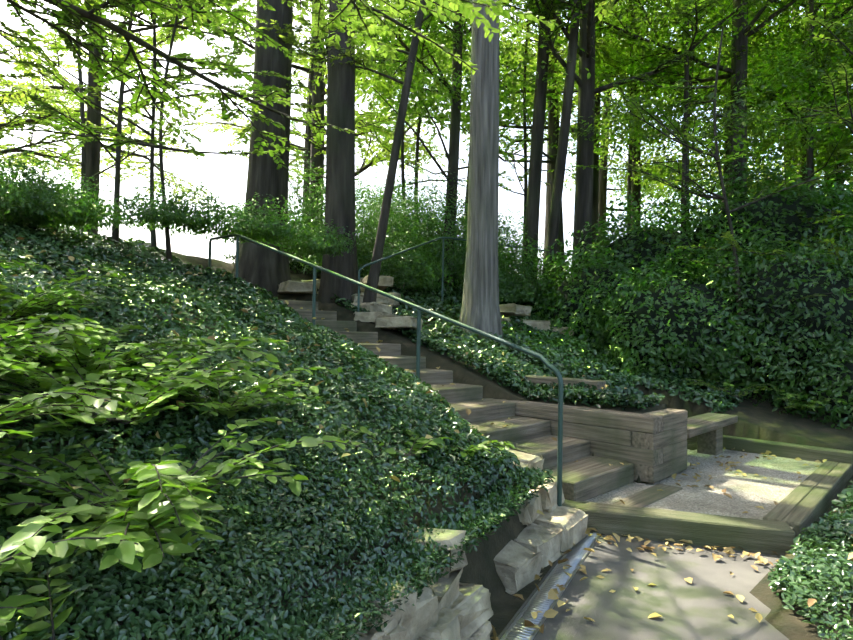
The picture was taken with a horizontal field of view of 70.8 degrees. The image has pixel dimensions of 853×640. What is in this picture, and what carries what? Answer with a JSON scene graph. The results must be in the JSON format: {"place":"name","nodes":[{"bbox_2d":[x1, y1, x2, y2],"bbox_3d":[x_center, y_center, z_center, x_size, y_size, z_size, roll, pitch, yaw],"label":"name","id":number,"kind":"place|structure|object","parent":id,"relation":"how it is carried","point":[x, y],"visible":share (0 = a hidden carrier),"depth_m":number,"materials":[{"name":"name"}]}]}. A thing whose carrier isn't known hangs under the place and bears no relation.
{"place":"outdoors","nodes":[
{"label":"outdoors","id":0,"kind":"place"},
{"bbox_2d":[0,243,852,639],"bbox_3d":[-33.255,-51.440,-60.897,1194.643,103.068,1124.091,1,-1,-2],"label":"terrain","id":1,"kind":"structure","parent":0,"point":[760,421],"depth_m":4.47,"materials":[{"name":"soil"}]},
{"bbox_2d":[0,140,557,303],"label":"shrub foliage","id":2,"kind":"object","parent":1,"relation":"on","point":[38,201],"visible":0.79,"depth_m":11.12,"materials":[{"name":"green plant"}]},
{"bbox_2d":[208,233,562,505],"bbox_3d":[-1.119,0.183,7.127,6.211,2.895,0.042,0,-1,43],"label":"handrail","id":3,"kind":"object","parent":1,"relation":"on","point":[545,361],"visible":0.88,"depth_m":6.13,"materials":[{"name":"green metal"}]},
{"bbox_2d":[0,259,846,639],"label":"broadleaf plants","id":4,"kind":"object","parent":1,"relation":"on","point":[144,513],"visible":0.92,"depth_m":2.50,"materials":[{"name":"green plant"}]},
{"bbox_2d":[277,275,573,335],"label":"ledge stones","id":5,"kind":"object","parent":1,"relation":"on","point":[380,314],"visible":0.65,"depth_m":10.28,"materials":[{"name":"stone"}]},
{"bbox_2d":[0,0,852,639],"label":"tree","id":6,"kind":"object","parent":1,"relation":"on","point":[266,268],"depth_m":10.91,"materials":[{"name":"green plant"}]},
{"bbox_2d":[0,216,852,639],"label":"ground cover","id":7,"kind":"object","parent":1,"relation":"on","point":[158,276],"visible":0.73,"depth_m":3.68,"materials":[{"name":"green plant"}]},
{"bbox_2d":[0,0,852,301],"bbox_3d":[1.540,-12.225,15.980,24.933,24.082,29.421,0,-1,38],"label":"tree foliage","id":8,"kind":"object","parent":1,"relation":"on","point":[792,72],"visible":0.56,"depth_m":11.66,"materials":[{"name":"green plant"}]},
{"bbox_2d":[316,448,587,639],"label":"dry stone wall","id":9,"kind":"structure","parent":1,"relation":"on","point":[448,606],"depth_m":3.15,"materials":[{"name":"stone"}]},
{"bbox_2d":[278,299,633,500],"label":"timber steps","id":10,"kind":"structure","parent":1,"relation":"on","point":[587,476],"depth_m":6.54,"materials":[{"name":"wood"}]},
{"bbox_2d":[357,237,571,311],"bbox_3d":[2.414,-0.669,13.269,0.038,2.198,10.219,0,-1,43],"label":"handrail","id":11,"kind":"object","parent":1,"relation":"on","point":[384,258],"visible":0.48,"depth_m":10.73,"materials":[{"name":"green metal"}]},
{"bbox_2d":[520,375,605,391],"bbox_3d":[1.516,0.845,8.184,1.902,0.162,0.224,0,-1,43],"label":"timber edge","id":12,"kind":"object","parent":1,"relation":"on","point":[598,384],"visible":0.31,"depth_m":7.78,"materials":[{"name":"brown wood"}]},
{"bbox_2d":[562,499,794,555],"bbox_3d":[1.970,1.707,4.949,1.828,0.224,0.253,1,-1,18],"label":"timber landing","id":13,"kind":"object","parent":1,"relation":"on","point":[745,534],"visible":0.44,"depth_m":4.81,"materials":[{"name":"brown wood"}]},
{"bbox_2d":[519,142,852,428],"bbox_3d":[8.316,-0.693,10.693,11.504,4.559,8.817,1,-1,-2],"label":"shrub","id":14,"kind":"object","parent":1,"relation":"on","point":[779,283],"visible":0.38,"depth_m":9.79,"materials":[{"name":"green plant"}]},
{"bbox_2d":[586,449,822,528],"bbox_3d":[2.938,1.674,6.361,2.103,0.001,4.232,0,-1,42],"label":"gravel landing","id":15,"kind":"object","parent":1,"relation":"on","point":[749,491],"visible":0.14,"depth_m":6.05,"materials":[{"name":"grey gravel"}]},
{"bbox_2d":[612,483,682,506],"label":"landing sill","id":16,"kind":"structure","parent":15,"relation":"on","point":[648,496],"depth_m":5.57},
{"bbox_2d":[632,408,687,483],"bbox_3d":[2.505,1.322,6.417,0.240,0.663,0.919,0,-1,43],"label":"retaining wall end","id":17,"kind":"object","parent":15,"relation":"on","point":[671,439],"visible":0.83,"depth_m":6.27,"materials":[{"name":"wood"}]},
{"bbox_2d":[687,413,737,455],"bbox_3d":[3.384,1.484,7.428,0.384,0.487,1.751,0,-1,43],"label":"timber bench","id":18,"kind":"object","parent":15,"relation":"on","point":[706,429],"visible":0.77,"depth_m":7.59,"materials":[{"name":"wood"}]},
{"bbox_2d":[687,435,852,469],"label":"timber edging","id":19,"kind":"object","parent":1,"relation":"on","point":[792,451],"visible":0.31,"depth_m":7.51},
{"bbox_2d":[763,461,852,542],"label":"timber edging","id":20,"kind":"object","parent":1,"relation":"on","point":[807,502],"visible":0.56,"depth_m":5.60,"materials":[{"name":"brown wood"}]},
{"bbox_2d":[0,0,852,276],"label":"sky","id":21,"kind":"structure","parent":0,"point":[227,174],"materials":[{"name":"white"}]},
{"bbox_2d":[483,398,662,466],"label":"retaining wall","id":22,"kind":"structure","parent":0,"point":[607,433],"depth_m":6.38,"materials":[{"name":"wood"}]},
{"bbox_2d":[498,535,788,639],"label":"asphalt path","id":23,"kind":"structure","parent":0,"point":[702,606],"depth_m":3.81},
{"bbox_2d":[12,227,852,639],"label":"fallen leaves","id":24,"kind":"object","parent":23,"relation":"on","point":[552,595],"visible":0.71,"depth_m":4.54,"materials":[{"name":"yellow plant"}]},
{"bbox_2d":[500,533,600,639],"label":"gutter","id":25,"kind":"object","parent":23,"relation":"on","point":[576,556],"visible":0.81,"depth_m":3.85,"materials":[{"name":"grey"}]}
]}

